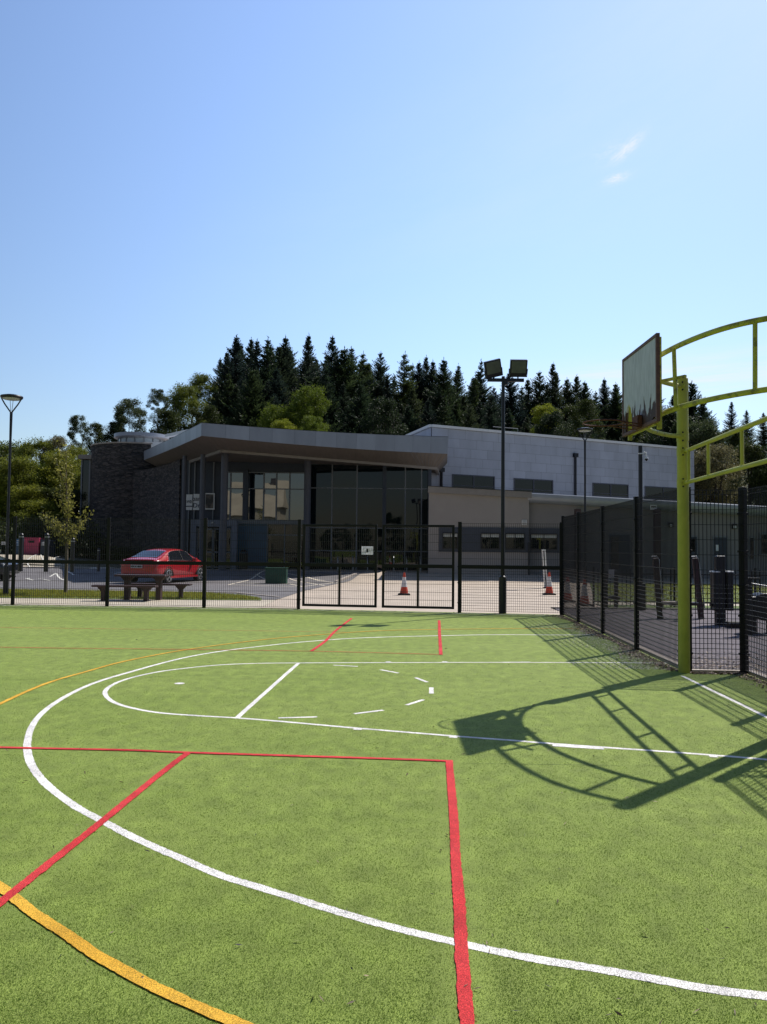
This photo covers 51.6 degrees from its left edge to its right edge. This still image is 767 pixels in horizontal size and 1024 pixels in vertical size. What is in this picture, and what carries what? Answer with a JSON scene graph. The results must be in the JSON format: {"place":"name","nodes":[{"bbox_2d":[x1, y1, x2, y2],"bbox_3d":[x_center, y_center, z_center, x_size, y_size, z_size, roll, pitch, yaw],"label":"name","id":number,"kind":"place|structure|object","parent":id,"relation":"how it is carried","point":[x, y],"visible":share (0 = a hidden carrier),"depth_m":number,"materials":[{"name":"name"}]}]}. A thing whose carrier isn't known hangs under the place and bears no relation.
{"place":"outdoors","nodes":[
{"label":"outdoors","id":0,"kind":"place"},
{"bbox_2d":[0,588,261,599],"bbox_3d":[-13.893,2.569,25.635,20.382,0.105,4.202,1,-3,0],"label":"verge grass","id":1,"kind":"structure","parent":0,"point":[74,592],"depth_m":25.05,"materials":[{"name":"green plant"}]},
{"bbox_2d":[0,394,22,593],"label":"street lamp","id":2,"kind":"object","parent":1,"relation":"on","point":[13,397],"visible":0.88,"depth_m":24.99,"materials":[{"name":"black metal"}]},
{"bbox_2d":[37,440,94,591],"bbox_3d":[-10.598,0.216,26.143,2.005,5.117,1.618,1,-3,0],"label":"young tree","id":3,"kind":"object","parent":1,"relation":"on","point":[66,489],"visible":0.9,"depth_m":26.07,"materials":[{"name":"green plant"}]},
{"bbox_2d":[0,598,274,607],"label":"path","id":4,"kind":"structure","parent":0,"point":[141,602],"depth_m":22.29,"materials":[{"name":"beige concrete"}]},
{"bbox_2d":[91,574,191,600],"bbox_3d":[-7.098,2.218,23.427,2.510,0.742,1.550,1,-3,1],"label":"picnic bench","id":5,"kind":"object","parent":4,"relation":"on","point":[148,586],"visible":0.8,"depth_m":23.31,"materials":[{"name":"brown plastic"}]},
{"bbox_2d":[0,568,363,599],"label":"car park","id":6,"kind":"structure","parent":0,"point":[215,580],"depth_m":35.55,"materials":[{"name":"grey asphalt"}]},
{"bbox_2d":[120,548,202,582],"bbox_3d":[-9.624,2.323,35.067,2.240,1.543,4.798,0,-3,14],"label":"parked car","id":7,"kind":"object","parent":6,"relation":"on","point":[196,571],"visible":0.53,"depth_m":33.80,"materials":[{"name":"red paint"}]},
{"bbox_2d":[265,567,287,583],"bbox_3d":[-4.659,2.767,34.505,0.974,0.695,0.460,1,-3,0],"label":"utility cabinet","id":8,"kind":"object","parent":6,"relation":"on","point":[271,573],"visible":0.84,"depth_m":34.31,"materials":[{"name":"metal"}]},
{"bbox_2d":[0,554,555,609],"bbox_3d":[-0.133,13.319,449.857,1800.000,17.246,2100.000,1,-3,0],"label":"ground","id":9,"kind":"structure","parent":0,"point":[87,565],"depth_m":48.35,"materials":[{"name":"asphalt"}]},
{"bbox_2d":[0,481,26,552],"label":"broadleaf tree","id":10,"kind":"object","parent":9,"relation":"on","point":[4,500],"visible":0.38,"depth_m":57.59,"materials":[{"name":"green plant"}]},
{"bbox_2d":[0,453,48,528],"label":"broadleaf tree","id":11,"kind":"object","parent":9,"relation":"on","point":[21,465],"visible":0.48,"depth_m":58.41,"materials":[{"name":"green plant"}]},
{"bbox_2d":[1,482,54,536],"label":"broadleaf tree","id":12,"kind":"object","parent":9,"relation":"on","point":[26,491],"visible":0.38,"depth_m":56.39,"materials":[{"name":"green plant"}]},
{"bbox_2d":[10,499,70,537],"bbox_3d":[-24.157,1.139,56.103,4.276,4.298,4.798,0,-3,6],"label":"broadleaf tree","id":13,"kind":"object","parent":9,"relation":"on","point":[34,505],"visible":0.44,"depth_m":55.52,"materials":[{"name":"green plant"}]},
{"bbox_2d":[0,513,105,557],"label":"undergrowth","id":14,"kind":"object","parent":9,"relation":"on","point":[40,532],"visible":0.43,"depth_m":53.07,"materials":[{"name":"green plant"}]},
{"bbox_2d":[28,448,80,538],"bbox_3d":[-24.536,-0.559,59.950,4.712,8.786,4.200,1,-3,-1],"label":"broadleaf tree","id":15,"kind":"object","parent":9,"relation":"on","point":[50,470],"visible":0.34,"depth_m":59.33,"materials":[{"name":"green plant"}]},
{"bbox_2d":[57,485,89,547],"bbox_3d":[-22.212,0.725,57.028,3.037,5.441,3.214,2,-3,-20],"label":"broadleaf tree","id":16,"kind":"object","parent":9,"relation":"on","point":[76,492],"visible":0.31,"depth_m":56.65,"materials":[{"name":"green plant"}]},
{"bbox_2d":[56,540,139,560],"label":"tower foot shrubs","id":17,"kind":"object","parent":9,"relation":"on","point":[114,553],"visible":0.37,"depth_m":53.60,"materials":[{"name":"green plant"}]},
{"bbox_2d":[75,432,180,560],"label":"stone tower","id":18,"kind":"structure","parent":9,"relation":"on","point":[121,477],"depth_m":54.70,"materials":[{"name":"stone"}]},
{"bbox_2d":[0,516,301,608],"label":"fence","id":19,"kind":"object","parent":9,"relation":"on","point":[107,561],"visible":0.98,"depth_m":20.68,"materials":[{"name":"black metal"}]},
{"bbox_2d":[302,524,377,607],"bbox_3d":[-1.121,1.362,20.192,1.932,2.100,0.116,0,-3,8],"label":"gate leaf","id":20,"kind":"object","parent":19,"relation":"attached to","point":[339,574],"visible":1,"depth_m":20.20,"materials":[{"name":"black metal"}]},
{"bbox_2d":[144,422,447,570],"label":"entrance block","id":21,"kind":"structure","parent":9,"relation":"on","point":[242,476],"depth_m":46.96,"materials":[{"name":"metal"}]},
{"bbox_2d":[406,424,693,501],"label":"sports hall","id":22,"kind":"structure","parent":9,"relation":"on","point":[544,464],"depth_m":54.28,"materials":[{"name":"metal"}]},
{"bbox_2d":[452,474,494,488],"bbox_3d":[5.834,-1.901,51.492,3.255,0.980,0.120,2,-3,-26],"label":"window","id":23,"kind":"structure","parent":22,"relation":"in","point":[458,480],"depth_m":51.44,"materials":[{"name":"glass"}]},
{"bbox_2d":[513,478,552,493],"bbox_3d":[10.117,-1.728,53.539,3.248,0.980,0.120,2,-3,-26],"label":"window","id":24,"kind":"structure","parent":22,"relation":"in","point":[534,485],"depth_m":53.55,"materials":[{"name":"glass"}]},
{"bbox_2d":[592,483,628,497],"bbox_3d":[16.139,-1.525,56.419,3.296,0.980,0.120,2,-3,-26],"label":"window","id":25,"kind":"structure","parent":22,"relation":"in","point":[598,489],"depth_m":56.37,"materials":[{"name":"glass"}]},
{"bbox_2d":[644,486,676,500],"bbox_3d":[20.663,-1.355,58.582,3.676,0.980,0.120,2,-3,-26],"label":"window","id":26,"kind":"structure","parent":22,"relation":"in","point":[649,490],"depth_m":58.32,"materials":[{"name":"glass"}]},
{"bbox_2d":[428,486,766,579],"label":"wing","id":27,"kind":"structure","parent":9,"relation":"on","point":[526,511],"depth_m":41.22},
{"bbox_2d":[505,533,524,549],"bbox_3d":[6.835,1.528,41.191,1.007,0.860,0.060,1,-3,0],"label":"window","id":28,"kind":"structure","parent":27,"relation":"in","point":[508,536],"depth_m":41.20,"materials":[{"name":"glass"}]},
{"bbox_2d":[531,533,556,549],"bbox_3d":[8.394,1.558,41.506,1.362,0.860,0.060,0,-3,9],"label":"window","id":29,"kind":"structure","parent":27,"relation":"in","point":[547,538],"depth_m":41.50,"materials":[{"name":"glass"}]},
{"bbox_2d":[713,536,727,570],"bbox_3d":[17.041,2.256,40.116,0.680,2.055,0.126,0,-3,9],"label":"door","id":30,"kind":"structure","parent":27,"relation":"in","point":[717,551],"depth_m":40.10,"materials":[{"name":"metal"}]},
{"bbox_2d":[561,489,677,664],"bbox_3d":[4.198,1.133,15.081,0.110,2.582,8.970,0,-3,3],"label":"side fence","id":31,"kind":"object","parent":9,"relation":"on","point":[646,537],"visible":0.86,"depth_m":13.59,"materials":[{"name":"black metal"}]},
{"bbox_2d":[0,466,765,552],"bbox_3d":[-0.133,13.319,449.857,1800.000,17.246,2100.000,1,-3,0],"label":"hill","id":32,"kind":"structure","parent":0,"point":[724,485],"depth_m":103.35,"materials":[{"name":"plant"}]},
{"bbox_2d":[11,436,52,484],"bbox_3d":[-28.277,-1.032,64.352,4.083,10.354,3.935,2,-3,-21],"label":"broadleaf tree","id":33,"kind":"object","parent":32,"relation":"on","point":[29,448],"visible":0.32,"depth_m":63.61,"materials":[{"name":"green plant"}]},
{"bbox_2d":[34,435,75,466],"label":"broadleaf tree","id":34,"kind":"object","parent":32,"relation":"on","point":[62,440],"visible":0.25,"depth_m":65.74,"materials":[{"name":"green plant"}]},
{"bbox_2d":[67,414,91,523],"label":"broadleaf tree","id":35,"kind":"object","parent":32,"relation":"on","point":[74,420],"visible":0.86,"depth_m":80.04,"materials":[{"name":"green plant"}]},
{"bbox_2d":[81,422,107,454],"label":"broadleaf tree","id":36,"kind":"object","parent":32,"relation":"on","point":[96,429],"visible":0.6,"depth_m":78.04,"materials":[{"name":"green plant"}]},
{"bbox_2d":[110,398,148,441],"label":"broadleaf tree","id":37,"kind":"object","parent":32,"relation":"on","point":[128,406],"visible":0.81,"depth_m":73.81,"materials":[{"name":"green plant"}]},
{"bbox_2d":[137,388,169,428],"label":"broadleaf tree","id":38,"kind":"object","parent":32,"relation":"on","point":[160,396],"visible":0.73,"depth_m":82.36,"materials":[{"name":"green plant"}]},
{"bbox_2d":[148,406,189,438],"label":"broadleaf tree","id":39,"kind":"object","parent":32,"relation":"on","point":[170,418],"visible":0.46,"depth_m":71.78,"materials":[{"name":"green plant"}]},
{"bbox_2d":[162,381,209,431],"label":"broadleaf tree","id":40,"kind":"object","parent":32,"relation":"on","point":[179,400],"visible":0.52,"depth_m":75.69,"materials":[{"name":"green plant"}]},
{"bbox_2d":[187,372,218,422],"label":"broadleaf tree","id":41,"kind":"object","parent":32,"relation":"on","point":[201,380],"visible":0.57,"depth_m":88.15,"materials":[{"name":"green plant"}]},
{"bbox_2d":[187,404,222,427],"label":"broadleaf tree","id":42,"kind":"object","parent":32,"relation":"on","point":[206,415],"visible":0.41,"depth_m":74.04,"materials":[{"name":"green plant"}]},
{"bbox_2d":[203,334,251,409],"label":"conifer tree","id":43,"kind":"object","parent":32,"relation":"on","point":[235,370],"visible":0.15,"depth_m":91.91,"materials":[{"name":"green plant"}]},
{"bbox_2d":[210,371,244,424],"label":"conifer tree","id":44,"kind":"object","parent":32,"relation":"on","point":[228,389],"visible":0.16,"depth_m":84.56,"materials":[{"name":"green plant"}]},
{"bbox_2d":[217,367,273,426],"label":"conifer tree","id":45,"kind":"object","parent":32,"relation":"on","point":[251,402],"visible":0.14,"depth_m":79.21,"materials":[{"name":"green plant"}]},
{"bbox_2d":[242,339,270,391],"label":"conifer tree","id":46,"kind":"object","parent":32,"relation":"on","point":[255,354],"visible":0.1,"depth_m":89.53,"materials":[{"name":"green plant"}]},
{"bbox_2d":[241,336,289,402],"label":"conifer tree","id":47,"kind":"object","parent":32,"relation":"on","point":[268,347],"visible":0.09,"depth_m":90.46,"materials":[{"name":"green plant"}]},
{"bbox_2d":[257,368,290,425],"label":"conifer tree","id":48,"kind":"object","parent":32,"relation":"on","point":[275,384],"visible":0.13,"depth_m":81.51,"materials":[{"name":"green plant"}]},
{"bbox_2d":[255,403,293,427],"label":"broadleaf tree","id":49,"kind":"object","parent":32,"relation":"on","point":[275,412],"visible":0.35,"depth_m":70.88,"materials":[{"name":"green plant"}]},
{"bbox_2d":[264,347,299,394],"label":"conifer tree","id":50,"kind":"object","parent":32,"relation":"on","point":[279,354],"visible":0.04,"depth_m":93.09,"materials":[{"name":"green plant"}]},
{"bbox_2d":[268,334,303,397],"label":"conifer tree","id":51,"kind":"object","parent":32,"relation":"on","point":[286,349],"visible":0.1,"depth_m":94.45,"materials":[{"name":"green plant"}]},
{"bbox_2d":[288,333,325,399],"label":"conifer tree","id":52,"kind":"object","parent":32,"relation":"on","point":[307,372],"visible":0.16,"depth_m":91.37,"materials":[{"name":"green plant"}]},
{"bbox_2d":[284,384,332,431],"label":"broadleaf tree","id":53,"kind":"object","parent":32,"relation":"on","point":[315,396],"visible":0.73,"depth_m":71.86,"materials":[{"name":"green plant"}]},
{"bbox_2d":[299,415,330,431],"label":"broadleaf tree","id":54,"kind":"object","parent":32,"relation":"on","point":[313,425],"visible":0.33,"depth_m":67.14,"materials":[{"name":"green plant"}]},
{"bbox_2d":[288,374,342,431],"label":"conifer tree","id":55,"kind":"object","parent":32,"relation":"on","point":[316,384],"visible":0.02,"depth_m":82.36,"materials":[{"name":"green plant"}]},
{"bbox_2d":[314,335,340,383],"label":"conifer tree","id":56,"kind":"object","parent":32,"relation":"on","point":[333,349],"visible":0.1,"depth_m":96.65,"materials":[{"name":"green plant"}]},
{"bbox_2d":[320,366,347,430],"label":"conifer tree","id":57,"kind":"object","parent":32,"relation":"on","point":[327,378],"visible":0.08,"depth_m":83.46,"materials":[{"name":"green plant"}]},
{"bbox_2d":[302,346,381,429],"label":"conifer tree","id":58,"kind":"object","parent":32,"relation":"on","point":[346,366],"visible":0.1,"depth_m":88.83,"materials":[{"name":"green plant"}]},
{"bbox_2d":[333,381,382,432],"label":"conifer tree","id":59,"kind":"object","parent":32,"relation":"on","point":[359,408],"visible":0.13,"depth_m":79.73,"materials":[{"name":"green plant"}]},
{"bbox_2d":[363,352,398,409],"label":"conifer tree","id":60,"kind":"object","parent":32,"relation":"on","point":[380,378],"visible":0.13,"depth_m":94.78,"materials":[{"name":"green plant"}]},
{"bbox_2d":[354,396,409,434],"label":"broadleaf tree","id":61,"kind":"object","parent":32,"relation":"on","point":[385,410],"visible":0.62,"depth_m":71.95,"materials":[{"name":"green plant"}]},
{"bbox_2d":[385,351,424,416],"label":"conifer tree","id":62,"kind":"object","parent":32,"relation":"on","point":[405,386],"visible":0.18,"depth_m":90.83,"materials":[{"name":"green plant"}]},
{"bbox_2d":[397,406,420,434],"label":"conifer tree","id":63,"kind":"object","parent":32,"relation":"on","point":[407,420],"visible":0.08,"depth_m":79.35,"materials":[{"name":"green plant"}]},
{"bbox_2d":[396,389,425,434],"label":"conifer tree","id":64,"kind":"object","parent":32,"relation":"on","point":[413,399],"visible":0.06,"depth_m":81.57,"materials":[{"name":"green plant"}]},
{"bbox_2d":[407,360,432,418],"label":"conifer tree","id":65,"kind":"object","parent":32,"relation":"on","point":[419,378],"visible":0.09,"depth_m":92.62,"materials":[{"name":"green plant"}]},
{"bbox_2d":[413,399,439,428],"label":"conifer tree","id":66,"kind":"object","parent":32,"relation":"on","point":[428,414],"visible":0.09,"depth_m":80.00,"materials":[{"name":"green plant"}]},
{"bbox_2d":[418,356,466,425],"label":"conifer tree","id":67,"kind":"object","parent":32,"relation":"on","point":[444,375],"visible":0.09,"depth_m":88.21,"materials":[{"name":"green plant"}]},
{"bbox_2d":[471,359,494,419],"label":"conifer tree","id":68,"kind":"object","parent":32,"relation":"on","point":[482,389],"visible":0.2,"depth_m":94.49,"materials":[{"name":"green plant"}]},
{"bbox_2d":[481,393,500,429],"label":"conifer tree","id":69,"kind":"object","parent":32,"relation":"on","point":[494,421],"visible":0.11,"depth_m":83.46,"materials":[{"name":"green plant"}]},
{"bbox_2d":[495,374,533,431],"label":"conifer tree","id":70,"kind":"object","parent":32,"relation":"on","point":[511,389],"visible":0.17,"depth_m":90.03,"materials":[{"name":"green plant"}]},
{"bbox_2d":[517,371,566,424],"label":"conifer tree","id":71,"kind":"object","parent":32,"relation":"on","point":[537,385],"visible":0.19,"depth_m":93.13,"materials":[{"name":"green plant"}]},
{"bbox_2d":[530,403,564,433],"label":"broadleaf tree","id":72,"kind":"object","parent":32,"relation":"on","point":[540,410],"visible":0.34,"depth_m":71.21,"materials":[{"name":"green plant"}]},
{"bbox_2d":[534,407,573,436],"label":"broadleaf tree","id":73,"kind":"object","parent":32,"relation":"on","point":[553,417],"visible":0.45,"depth_m":68.94,"materials":[{"name":"green plant"}]},
{"bbox_2d":[559,398,604,439],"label":"broadleaf tree","id":74,"kind":"object","parent":32,"relation":"on","point":[583,408],"visible":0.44,"depth_m":73.81,"materials":[{"name":"green plant"}]},
{"bbox_2d":[570,381,620,440],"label":"conifer tree","id":75,"kind":"object","parent":32,"relation":"on","point":[585,393],"visible":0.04,"depth_m":90.91,"materials":[{"name":"green plant"}]},
{"bbox_2d":[595,376,619,437],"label":"conifer tree","id":76,"kind":"object","parent":32,"relation":"on","point":[603,389],"visible":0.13,"depth_m":94.30,"materials":[{"name":"green plant"}]},
{"bbox_2d":[599,382,642,440],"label":"conifer tree","id":77,"kind":"object","parent":32,"relation":"on","point":[614,412],"visible":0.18,"depth_m":92.67,"materials":[{"name":"green plant"}]},
{"bbox_2d":[644,408,688,445],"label":"broadleaf tree","id":78,"kind":"object","parent":32,"relation":"on","point":[667,418],"visible":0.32,"depth_m":71.73,"materials":[{"name":"green plant"}]},
{"bbox_2d":[676,415,728,502],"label":"broadleaf tree","id":79,"kind":"object","parent":32,"relation":"on","point":[702,429],"visible":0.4,"depth_m":67.49,"materials":[{"name":"green plant"}]},
{"bbox_2d":[655,379,752,502],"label":"conifer tree","id":80,"kind":"object","parent":32,"relation":"on","point":[692,396],"visible":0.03,"depth_m":74.17,"materials":[{"name":"green plant"}]},
{"bbox_2d":[694,464,719,502],"bbox_3d":[24.724,0.629,61.886,3.116,8.985,3.395,2,-3,-30],"label":"broadleaf tree","id":81,"kind":"object","parent":32,"relation":"on","point":[704,485],"visible":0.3,"depth_m":61.18,"materials":[{"name":"green plant"}]},
{"bbox_2d":[689,403,747,502],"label":"conifer tree","id":82,"kind":"object","parent":32,"relation":"on","point":[703,413],"visible":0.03,"depth_m":70.15,"materials":[{"name":"green plant"}]},
{"bbox_2d":[694,442,748,503],"bbox_3d":[25.781,-0.170,62.147,4.780,10.898,5.229,0,-3,14],"label":"broadleaf tree","id":83,"kind":"object","parent":32,"relation":"on","point":[716,452],"visible":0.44,"depth_m":61.55,"materials":[{"name":"green plant"}]},
{"bbox_2d":[724,440,766,505],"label":"broadleaf tree","id":84,"kind":"object","parent":32,"relation":"on","point":[752,453],"visible":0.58,"depth_m":65.40,"materials":[{"name":"green plant"}]},
{"bbox_2d":[0,605,766,1023],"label":"turf court","id":85,"kind":"object","parent":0,"point":[490,641],"visible":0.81,"depth_m":4.92,"materials":[{"name":"green plastic"}]},
{"bbox_2d":[0,618,474,1023],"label":"red court lines","id":86,"kind":"object","parent":85,"relation":"on","point":[465,996],"visible":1,"depth_m":4.11,"materials":[{"name":"red paint"}]},
{"bbox_2d":[0,628,564,1023],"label":"yellow court lines","id":87,"kind":"object","parent":85,"relation":"on","point":[79,943],"visible":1,"depth_m":3.05,"materials":[{"name":"yellow paint"}]},
{"bbox_2d":[0,642,766,1023],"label":"turf fibres","id":88,"kind":"object","parent":85,"relation":"on","point":[356,1020],"visible":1,"depth_m":3.64,"materials":[{"name":"green plastic"}]},
{"bbox_2d":[1,605,766,999],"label":"white court lines","id":89,"kind":"object","parent":85,"relation":"on","point":[43,781],"visible":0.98,"depth_m":4.19,"materials":[{"name":"white paint"}]},
{"bbox_2d":[26,652,766,999],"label":"white turf fibres","id":90,"kind":"object","parent":85,"relation":"on","point":[422,932],"visible":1,"depth_m":3.34,"materials":[{"name":"plastic"}]},
{"bbox_2d":[483,358,527,613],"bbox_3d":[3.042,-0.621,19.851,1.134,6.494,0.343,1,-3,0],"label":"floodlight mast","id":91,"kind":"object","parent":85,"relation":"on","point":[493,369],"visible":0.94,"depth_m":19.88,"materials":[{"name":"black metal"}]},
{"bbox_2d":[457,522,561,614],"bbox_3d":[3.143,1.435,19.667,2.608,2.372,0.112,0,-3,8],"label":"fence","id":92,"kind":"object","parent":85,"relation":"on","point":[460,566],"visible":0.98,"depth_m":19.66,"materials":[{"name":"black metal"}]},
{"bbox_2d":[382,525,454,608],"bbox_3d":[0.867,1.369,19.911,1.826,2.100,0.098,0,-3,8],"label":"gate leaf","id":93,"kind":"object","parent":92,"relation":"attached to","point":[394,565],"visible":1,"depth_m":19.95,"materials":[{"name":"black metal"}]},
{"bbox_2d":[505,623,666,669],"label":"drifted sand","id":94,"kind":"structure","parent":85,"relation":"on","point":[602,650],"depth_m":12.64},
{"bbox_2d":[582,316,766,672],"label":"basketball goal","id":95,"kind":"object","parent":85,"relation":"on","point":[643,381],"visible":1,"depth_m":9.22,"materials":[{"name":"yellow paint"}]},
{"bbox_2d":[0,0,766,462],"label":"sky","id":96,"kind":"structure","parent":0,"point":[567,184],"materials":[{"name":"blue"}]},
{"bbox_2d":[242,569,599,614],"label":"paved plaza","id":97,"kind":"structure","parent":0,"point":[355,589],"depth_m":27.81,"materials":[{"name":"beige concrete"}]},
{"bbox_2d":[577,427,592,569],"bbox_3d":[8.911,-0.183,35.048,0.694,7.108,0.680,1,-3,0],"label":"street lamp","id":98,"kind":"object","parent":97,"relation":"on","point":[584,429],"visible":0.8,"depth_m":35.04,"materials":[{"name":"grey metal"}]},
{"bbox_2d":[556,609,766,674],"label":"rubber play surface","id":99,"kind":"object","parent":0,"point":[733,656],"visible":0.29,"depth_m":14.44,"materials":[{"name":"grey rubber"}]},
{"bbox_2d":[638,445,647,609],"bbox_3d":[6.996,0.467,21.391,0.300,4.538,0.185,1,-3,0],"label":"camera pole","id":100,"kind":"object","parent":99,"relation":"on","point":[640,470],"visible":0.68,"depth_m":21.42,"materials":[{"name":"metal"}]},
{"bbox_2d":[543,615,766,691],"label":"leaf litter","id":101,"kind":"object","parent":99,"relation":"on","point":[668,667],"visible":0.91,"depth_m":11.66,"materials":[{"name":"brown plant"}]},
{"bbox_2d":[656,556,704,618],"bbox_3d":[6.954,1.792,18.742,1.259,1.521,0.300,1,-3,0],"label":"outdoor exercise equipment","id":102,"kind":"object","parent":99,"relation":"on","point":[694,562],"visible":0.41,"depth_m":18.70,"materials":[{"name":"grey metal"}]},
{"bbox_2d":[709,556,733,624],"bbox_3d":[7.325,1.712,17.202,0.477,1.520,0.220,1,-3,0],"label":"fitness station","id":103,"kind":"object","parent":99,"relation":"on","point":[719,567],"visible":0.84,"depth_m":17.13,"materials":[{"name":"blue paint"}]},
{"bbox_2d":[689,485,766,678],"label":"goal recess fence","id":104,"kind":"object","parent":99,"relation":"on","point":[743,585],"visible":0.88,"depth_m":10.45,"materials":[{"name":"black metal"}]},
{"bbox_2d":[748,578,766,634],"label":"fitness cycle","id":105,"kind":"object","parent":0,"point":[756,605],"visible":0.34,"depth_m":15.45,"materials":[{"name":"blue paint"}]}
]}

